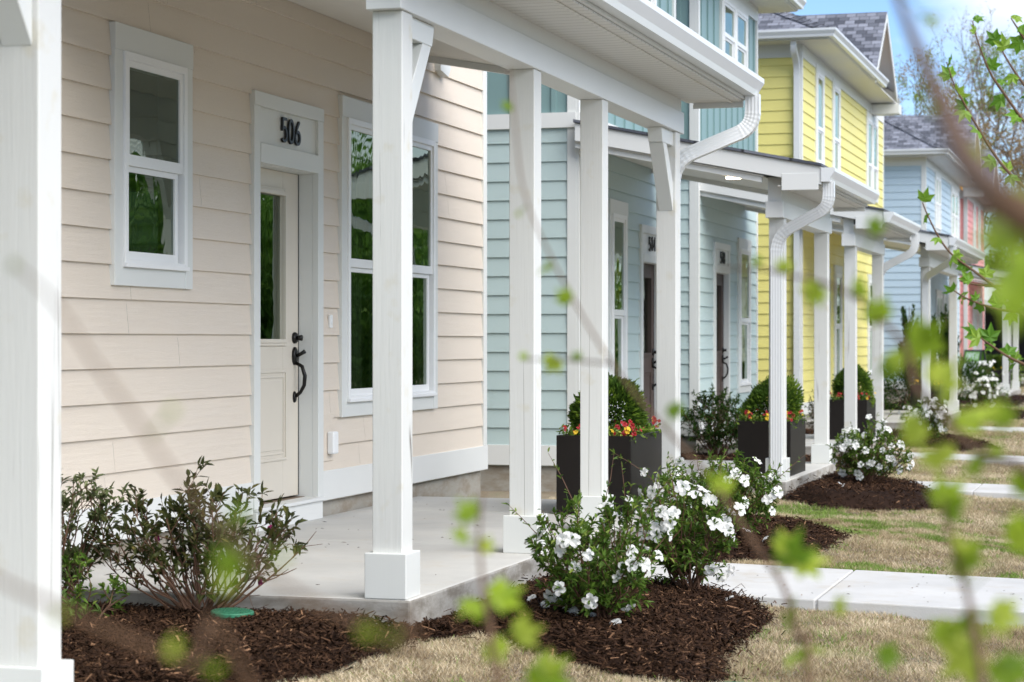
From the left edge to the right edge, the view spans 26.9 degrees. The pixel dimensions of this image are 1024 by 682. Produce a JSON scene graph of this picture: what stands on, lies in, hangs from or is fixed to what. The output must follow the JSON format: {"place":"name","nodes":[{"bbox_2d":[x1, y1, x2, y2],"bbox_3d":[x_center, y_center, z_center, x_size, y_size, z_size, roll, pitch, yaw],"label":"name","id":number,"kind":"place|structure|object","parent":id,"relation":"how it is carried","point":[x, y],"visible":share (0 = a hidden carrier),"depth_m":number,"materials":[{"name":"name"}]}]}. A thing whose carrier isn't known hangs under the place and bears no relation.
{"place":"outdoors","nodes":[
{"label":"outdoors","id":0,"kind":"place"},
{"bbox_2d":[266,378,1023,681],"bbox_3d":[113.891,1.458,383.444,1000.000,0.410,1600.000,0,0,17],"label":"lawn","id":1,"kind":"structure","parent":0,"point":[505,494],"depth_m":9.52,"materials":[{"name":"plant"}]},
{"bbox_2d":[0,0,73,681],"bbox_3d":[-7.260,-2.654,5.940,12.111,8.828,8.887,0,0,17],"label":"porch column","id":2,"kind":"structure","parent":1,"relation":"on","point":[30,315],"depth_m":6.33,"materials":[{"name":"white paint"}]},
{"bbox_2d":[61,0,763,623],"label":"beige house","id":3,"kind":"structure","parent":1,"relation":"on","point":[273,244],"depth_m":12.25,"materials":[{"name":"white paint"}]},
{"bbox_2d":[109,21,192,288],"bbox_3d":[-1.956,-0.960,11.400,0.178,1.348,0.930,0,0,17],"label":"window","id":4,"kind":"structure","parent":3,"relation":"in","point":[151,94],"depth_m":11.35,"materials":[{"name":"white paint"}]},
{"bbox_2d":[260,168,306,500],"bbox_3d":[-1.474,-0.040,13.208,0.132,2.040,0.918,0,0,17],"label":"door","id":5,"kind":"structure","parent":3,"relation":"in","point":[280,392],"depth_m":13.42,"materials":[{"name":"beige paint"}]},
{"bbox_2d":[329,95,437,416],"bbox_3d":[-0.892,-0.556,14.983,0.178,2.112,1.972,0,0,17],"label":"window","id":6,"kind":"structure","parent":3,"relation":"in","point":[355,122],"depth_m":14.52,"materials":[{"name":"white paint"}]},
{"bbox_2d":[556,372,661,515],"bbox_3d":[0.651,0.667,14.334,0.605,0.927,0.982,0,0,17],"label":"planter","id":7,"kind":"object","parent":3,"relation":"on","point":[635,439],"visible":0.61,"depth_m":13.97,"materials":[{"name":"black plastic"}]},
{"bbox_2d":[61,567,785,681],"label":"mulch","id":8,"kind":"object","parent":1,"relation":"on","point":[674,633],"visible":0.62,"depth_m":8.86,"materials":[{"name":"brown wood"}]},
{"bbox_2d":[61,550,129,620],"bbox_3d":[-1.799,1.052,9.046,0.310,0.342,0.437,0,0,17],"label":"azalea sprout","id":9,"kind":"object","parent":8,"relation":"on","point":[75,605],"visible":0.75,"depth_m":9.04,"materials":[{"name":"green plant"}]},
{"bbox_2d":[61,467,130,605],"bbox_3d":[-2.042,0.804,9.374,0.641,0.821,0.800,0,0,43],"label":"loose shrub","id":10,"kind":"object","parent":8,"relation":"on","point":[85,547],"visible":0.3,"depth_m":9.40,"materials":[{"name":"dark bronze leaf"},{"name":"bark"}]},
{"bbox_2d":[83,456,320,616],"bbox_3d":[-1.382,0.859,9.267,1.014,0.719,0.927,0,0,6],"label":"azalea","id":11,"kind":"object","parent":8,"relation":"on","point":[153,553],"visible":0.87,"depth_m":9.27,"materials":[{"name":"green plant"}]},
{"bbox_2d":[211,607,253,621],"bbox_3d":[-1.186,1.181,9.073,0.183,0.081,0.183,2,2,-1],"label":"valve cover","id":12,"kind":"object","parent":8,"relation":"on","point":[225,613],"visible":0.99,"depth_m":9.03,"materials":[{"name":"green plastic"}]},
{"bbox_2d":[540,600,550,608],"bbox_3d":[0.147,1.204,9.739,0.062,0.051,0.037,0,0,31],"label":"fallen blossom","id":13,"kind":"object","parent":8,"relation":"on","point":[542,603],"visible":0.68,"depth_m":9.75,"materials":[{"name":"white plant"}]},
{"bbox_2d":[567,606,578,614],"bbox_3d":[0.276,1.215,9.617,0.066,0.044,0.040,0,0,17],"label":"fallen blossom","id":14,"kind":"object","parent":8,"relation":"on","point":[573,609],"visible":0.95,"depth_m":9.62,"materials":[{"name":"white plant"}]},
{"bbox_2d":[502,447,675,618],"bbox_3d":[0.370,0.881,9.556,0.739,0.810,0.771,0,0,-40],"label":"white azalea","id":15,"kind":"object","parent":8,"relation":"on","point":[586,585],"visible":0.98,"depth_m":9.49,"materials":[{"name":"green plant"}]},
{"bbox_2d":[609,618,620,624],"bbox_3d":[0.454,1.233,9.391,0.058,0.028,0.056,0,0,17],"label":"fallen blossom","id":16,"kind":"object","parent":8,"relation":"on","point":[617,620],"visible":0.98,"depth_m":9.40,"materials":[{"name":"white plant"}]},
{"bbox_2d":[623,453,750,589],"bbox_3d":[0.883,0.922,10.696,0.636,0.728,0.626,0,0,-29],"label":"white azalea","id":17,"kind":"object","parent":8,"relation":"on","point":[679,561],"visible":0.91,"depth_m":10.61,"materials":[{"name":"green plant"}]},
{"bbox_2d":[0,67,906,681],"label":"leafing shrub","id":18,"kind":"object","parent":1,"relation":"on","point":[786,553],"visible":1,"depth_m":1.95,"materials":[{"name":"green plant"}]},
{"bbox_2d":[481,0,879,496],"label":"teal house","id":19,"kind":"structure","parent":1,"relation":"on","point":[806,195],"depth_m":20.14,"materials":[{"name":"white paint"}]},
{"bbox_2d":[608,198,627,416],"bbox_3d":[1.010,-0.310,21.385,0.178,2.180,0.755,0,0,17],"label":"window","id":20,"kind":"structure","parent":19,"relation":"in","point":[617,210],"depth_m":21.38,"materials":[{"name":"white paint"}]},
{"bbox_2d":[644,264,655,425],"bbox_3d":[1.441,0.147,22.812,0.132,1.945,0.818,0,0,17],"label":"door","id":21,"kind":"structure","parent":19,"relation":"in","point":[649,362],"depth_m":23.01,"materials":[{"name":"brown paint"}]},
{"bbox_2d":[736,375,809,475],"bbox_3d":[2.505,0.783,20.558,0.639,0.975,0.976,0,0,17],"label":"planter","id":22,"kind":"object","parent":19,"relation":"on","point":[753,432],"visible":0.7,"depth_m":20.30,"materials":[{"name":"black plastic"}]},
{"bbox_2d":[617,513,862,562],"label":"mulch","id":23,"kind":"object","parent":1,"relation":"on","point":[820,536],"visible":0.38,"depth_m":13.88,"materials":[{"name":"brown wood"}]},
{"bbox_2d":[611,448,801,533],"bbox_3d":[1.235,0.981,13.741,1.189,0.597,1.083,0,0,17],"label":"white azalea","id":24,"kind":"object","parent":23,"relation":"on","point":[768,494],"visible":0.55,"depth_m":13.57,"materials":[{"name":"green plant"}]},
{"bbox_2d":[681,450,854,470],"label":"mulch","id":25,"kind":"object","parent":1,"relation":"on","point":[704,456],"visible":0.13,"depth_m":25.06,"materials":[{"name":"brown wood"}]},
{"bbox_2d":[681,384,742,454],"bbox_3d":[2.418,0.948,25.650,0.970,0.916,0.992,0,0,2],"label":"nandina","id":26,"kind":"object","parent":25,"relation":"on","point":[725,429],"visible":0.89,"depth_m":25.55,"materials":[{"name":"green plant"}]},
{"bbox_2d":[676,0,920,456],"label":"aqua house","id":27,"kind":"structure","parent":1,"relation":"on","point":[719,317],"depth_m":27.22,"materials":[{"name":"white paint"}]},
{"bbox_2d":[717,274,728,419],"bbox_3d":[2.669,0.125,27.650,0.132,1.990,0.843,0,0,17],"label":"door","id":28,"kind":"structure","parent":27,"relation":"in","point":[720,278],"depth_m":27.85,"materials":[{"name":"brown paint"}]},
{"bbox_2d":[719,0,748,67],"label":"window","id":29,"kind":"structure","parent":27,"relation":"in","point":[733,14],"depth_m":28.40,"materials":[{"name":"white paint"}]},
{"bbox_2d":[734,237,751,392],"bbox_3d":[3.118,-0.345,29.185,0.178,2.090,0.930,0,0,17],"label":"window","id":30,"kind":"structure","parent":27,"relation":"in","point":[744,246],"depth_m":29.17,"materials":[{"name":"white paint"}]},
{"bbox_2d":[829,363,875,439],"bbox_3d":[4.443,0.773,27.946,0.582,0.994,0.974,0,0,17],"label":"planter","id":31,"kind":"object","parent":27,"relation":"on","point":[866,403],"visible":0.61,"depth_m":27.60,"materials":[{"name":"black plastic"}]},
{"bbox_2d":[610,562,1023,627],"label":"walkway","id":32,"kind":"structure","parent":1,"relation":"on","point":[938,597],"depth_m":11.43,"materials":[{"name":"concrete"}]},
{"bbox_2d":[805,428,903,437],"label":"mulch","id":33,"kind":"object","parent":1,"relation":"on","point":[894,431],"visible":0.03,"depth_m":32.23,"materials":[{"name":"brown wood"}]},
{"bbox_2d":[806,389,829,432],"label":"leggy shrub","id":34,"kind":"object","parent":33,"relation":"on","point":[811,413],"visible":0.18,"depth_m":30.42,"materials":[{"name":"green plant"}]},
{"bbox_2d":[776,470,937,512],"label":"mulch","id":35,"kind":"object","parent":1,"relation":"on","point":[886,494],"visible":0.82,"depth_m":18.88,"materials":[{"name":"brown wood"}]},
{"bbox_2d":[825,403,914,482],"bbox_3d":[3.327,0.965,19.896,0.817,0.782,0.625,0,0,-8],"label":"white azalea","id":36,"kind":"object","parent":35,"relation":"on","point":[867,464],"visible":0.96,"depth_m":19.84,"materials":[{"name":"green plant"}]},
{"bbox_2d":[717,0,1023,681],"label":"budding sapling","id":37,"kind":"object","parent":1,"relation":"on","point":[997,199],"visible":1,"depth_m":1.73,"materials":[{"name":"green plant"}]},
{"bbox_2d":[758,12,985,429],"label":"yellow house","id":38,"kind":"structure","parent":1,"relation":"on","point":[829,95],"depth_m":34.91,"materials":[{"name":"white paint"}]},
{"bbox_2d":[811,63,824,164],"bbox_3d":[5.055,-3.685,35.495,0.178,1.730,0.930,0,0,17],"label":"window","id":39,"kind":"structure","parent":38,"relation":"in","point":[819,75],"depth_m":35.46,"materials":[{"name":"white paint"}]},
{"bbox_2d":[831,77,840,170],"bbox_3d":[5.610,-3.685,37.364,0.178,1.730,0.930,0,0,17],"label":"window","id":40,"kind":"structure","parent":38,"relation":"in","point":[836,85],"depth_m":37.35,"materials":[{"name":"white paint"}]},
{"bbox_2d":[830,265,842,379],"bbox_3d":[5.675,-0.265,37.585,0.178,2.110,0.950,0,0,17],"label":"window","id":41,"kind":"structure","parent":38,"relation":"in","point":[838,270],"depth_m":37.60,"materials":[{"name":"white paint"}]},
{"bbox_2d":[867,274,871,378],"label":"window","id":42,"kind":"structure","parent":38,"relation":"in","point":[869,278],"depth_m":41.64,"materials":[{"name":"white paint"}]},
{"bbox_2d":[865,111,878,202],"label":"window","id":43,"kind":"structure","parent":38,"relation":"in","point":[872,123],"depth_m":42.14,"materials":[{"name":"white paint"}]},
{"bbox_2d":[910,364,944,413],"bbox_3d":[7.201,0.801,37.071,0.548,0.938,0.968,0,0,17],"label":"planter","id":44,"kind":"object","parent":38,"relation":"on","point":[935,390],"visible":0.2,"depth_m":36.70,"materials":[{"name":"black laminate"}]},
{"bbox_2d":[884,361,919,409],"bbox_3d":[7.282,0.963,39.761,1.318,1.253,1.077,0,0,17],"label":"boxwood","id":45,"kind":"object","parent":1,"relation":"on","point":[894,382],"visible":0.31,"depth_m":39.56,"materials":[{"name":"green plant"}]},
{"bbox_2d":[898,304,914,397],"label":"juniper","id":46,"kind":"object","parent":1,"relation":"on","point":[905,324],"visible":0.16,"depth_m":51.01,"materials":[{"name":"green plant"}]},
{"bbox_2d":[920,313,938,359],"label":"juniper","id":47,"kind":"object","parent":1,"relation":"on","point":[933,321],"visible":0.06,"depth_m":51.16,"materials":[{"name":"green plant"}]},
{"bbox_2d":[888,432,1006,451],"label":"mulch","id":48,"kind":"object","parent":1,"relation":"on","point":[933,442],"visible":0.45,"depth_m":28.80,"materials":[{"name":"brown wood"}]},
{"bbox_2d":[898,397,950,437],"bbox_3d":[5.720,1.079,29.558,0.676,0.644,0.852,0,0,-8],"label":"white azalea","id":49,"kind":"object","parent":48,"relation":"on","point":[932,423],"visible":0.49,"depth_m":29.42,"materials":[{"name":"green plant"}]},
{"bbox_2d":[935,303,961,363],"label":"juniper","id":50,"kind":"object","parent":1,"relation":"on","point":[943,336],"visible":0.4,"depth_m":51.99,"materials":[{"name":"green plant"}]},
{"bbox_2d":[884,113,1020,398],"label":"blue house","id":51,"kind":"structure","parent":1,"relation":"on","point":[916,156],"depth_m":52.34,"materials":[{"name":"white paint"}]},
{"bbox_2d":[934,171,941,232],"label":"window","id":52,"kind":"structure","parent":51,"relation":"in","point":[937,177],"depth_m":54.93,"materials":[{"name":"white paint"}]},
{"bbox_2d":[935,289,942,361],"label":"window","id":53,"kind":"structure","parent":51,"relation":"in","point":[939,293],"depth_m":55.12,"materials":[{"name":"white paint"}]},
{"bbox_2d":[947,294,948,321],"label":"window","id":54,"kind":"structure","parent":51,"relation":"in","point":[947,294],"depth_m":57.72,"materials":[{"name":"white paint"}]},
{"bbox_2d":[950,185,958,237],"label":"window","id":55,"kind":"structure","parent":51,"relation":"in","point":[954,195],"depth_m":59.68,"materials":[{"name":"white paint"}]},
{"bbox_2d":[989,354,1010,388],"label":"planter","id":56,"kind":"object","parent":51,"relation":"on","point":[998,359],"visible":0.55,"depth_m":55.67,"materials":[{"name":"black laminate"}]},
{"bbox_2d":[884,394,1023,408],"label":"mulch","id":57,"kind":"object","parent":1,"relation":"on","point":[1015,399],"visible":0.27,"depth_m":48.61,"materials":[{"name":"brown wood"}]},
{"bbox_2d":[966,360,1004,389],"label":"white azalea","id":58,"kind":"object","parent":57,"relation":"on","point":[989,364],"visible":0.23,"depth_m":50.87,"materials":[{"name":"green plant"}]},
{"bbox_2d":[885,405,1023,419],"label":"mulch","id":59,"kind":"object","parent":1,"relation":"on","point":[1019,414],"visible":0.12,"depth_m":42.07,"materials":[{"name":"brown wood"}]},
{"bbox_2d":[960,371,1010,407],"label":"white azalea","id":60,"kind":"object","parent":59,"relation":"on","point":[979,394],"visible":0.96,"depth_m":42.01,"materials":[{"name":"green plant"}]},
{"bbox_2d":[895,32,1023,154],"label":"spring tree","id":61,"kind":"object","parent":1,"relation":"on","point":[916,95],"visible":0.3,"depth_m":103.26,"materials":[{"name":"grey plant"}]},
{"bbox_2d":[895,54,1023,219],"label":"spring tree","id":62,"kind":"object","parent":1,"relation":"on","point":[917,86],"visible":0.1,"depth_m":97.31,"materials":[{"name":"grey plant"}]},
{"bbox_2d":[895,0,1023,177],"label":"spring tree","id":63,"kind":"object","parent":1,"relation":"on","point":[981,44],"visible":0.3,"depth_m":102.10,"materials":[{"name":"grey plant"}]},
{"bbox_2d":[896,452,1023,463],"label":"walkway","id":64,"kind":"structure","parent":1,"relation":"on","point":[1020,459],"depth_m":26.95,"materials":[{"name":"concrete"}]},
{"bbox_2d":[911,481,1023,501],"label":"walkway","id":65,"kind":"structure","parent":1,"relation":"on","point":[997,491],"depth_m":21.05,"materials":[{"name":"concrete"}]},
{"bbox_2d":[917,15,1023,371],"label":"sweetgum sapling","id":66,"kind":"object","parent":1,"relation":"on","point":[974,335],"visible":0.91,"depth_m":8.00,"materials":[{"name":"green plant"}]},
{"bbox_2d":[920,26,1023,257],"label":"spring tree","id":67,"kind":"object","parent":1,"relation":"on","point":[1017,164],"visible":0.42,"depth_m":94.08,"materials":[{"name":"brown plant"}]},
{"bbox_2d":[959,350,986,387],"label":"sign","id":68,"kind":"object","parent":1,"relation":"on","point":[978,355],"visible":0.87,"depth_m":60.97,"materials":[{"name":"green"}]},
{"bbox_2d":[947,354,1000,400],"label":"boxwood","id":69,"kind":"object","parent":1,"relation":"on","point":[978,369],"visible":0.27,"depth_m":48.41,"materials":[{"name":"green plant"}]},
{"bbox_2d":[948,51,1023,178],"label":"spring tree","id":70,"kind":"object","parent":1,"relation":"on","point":[1003,87],"visible":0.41,"depth_m":99.18,"materials":[{"name":"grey plant"}]},
{"bbox_2d":[960,149,1023,387],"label":"pink house","id":71,"kind":"structure","parent":1,"relation":"on","point":[972,219],"depth_m":65.19,"materials":[{"name":"white paint"}]},
{"bbox_2d":[973,203,976,247],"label":"window","id":72,"kind":"structure","parent":71,"relation":"in","point":[974,205],"depth_m":66.36,"materials":[{"name":"white paint"}]},
{"bbox_2d":[972,300,977,349],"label":"window","id":73,"kind":"structure","parent":71,"relation":"in","point":[975,312],"depth_m":66.66,"materials":[{"name":"white paint"}]},
{"bbox_2d":[978,207,980,249],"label":"window","id":74,"kind":"structure","parent":71,"relation":"in","point":[979,210],"depth_m":68.28,"materials":[{"name":"white paint"}]},
{"bbox_2d":[977,298,981,349],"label":"window","id":75,"kind":"structure","parent":71,"relation":"in","point":[979,314],"depth_m":68.68,"materials":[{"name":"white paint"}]},
{"bbox_2d":[960,351,1023,385],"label":"boxwood","id":76,"kind":"object","parent":1,"relation":"on","point":[988,357],"visible":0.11,"depth_m":61.59,"materials":[{"name":"green plant"}]},
{"bbox_2d":[985,251,1020,268],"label":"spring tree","id":77,"kind":"object","parent":1,"relation":"on","point":[997,266],"visible":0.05,"depth_m":111.85,"materials":[{"name":"green plant"}]},
{"bbox_2d":[982,426,1023,433],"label":"walkway","id":78,"kind":"structure","parent":1,"relation":"on","point":[984,428],"depth_m":35.62,"materials":[{"name":"concrete"}]},
{"bbox_2d":[1011,368,1023,385],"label":"white azalea","id":79,"kind":"object","parent":1,"relation":"on","point":[1021,377],"visible":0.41,"depth_m":64.23,"materials":[{"name":"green plant"}]},
{"bbox_2d":[790,0,1023,261],"label":"sky","id":80,"kind":"structure","parent":0,"point":[1000,16],"materials":[{"name":"blue"}]},
{"bbox_2d":[985,287,1023,374],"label":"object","id":81,"kind":"structure","parent":0,"point":[995,317],"depth_m":82.08,"materials":[{"name":"white"}]}
]}

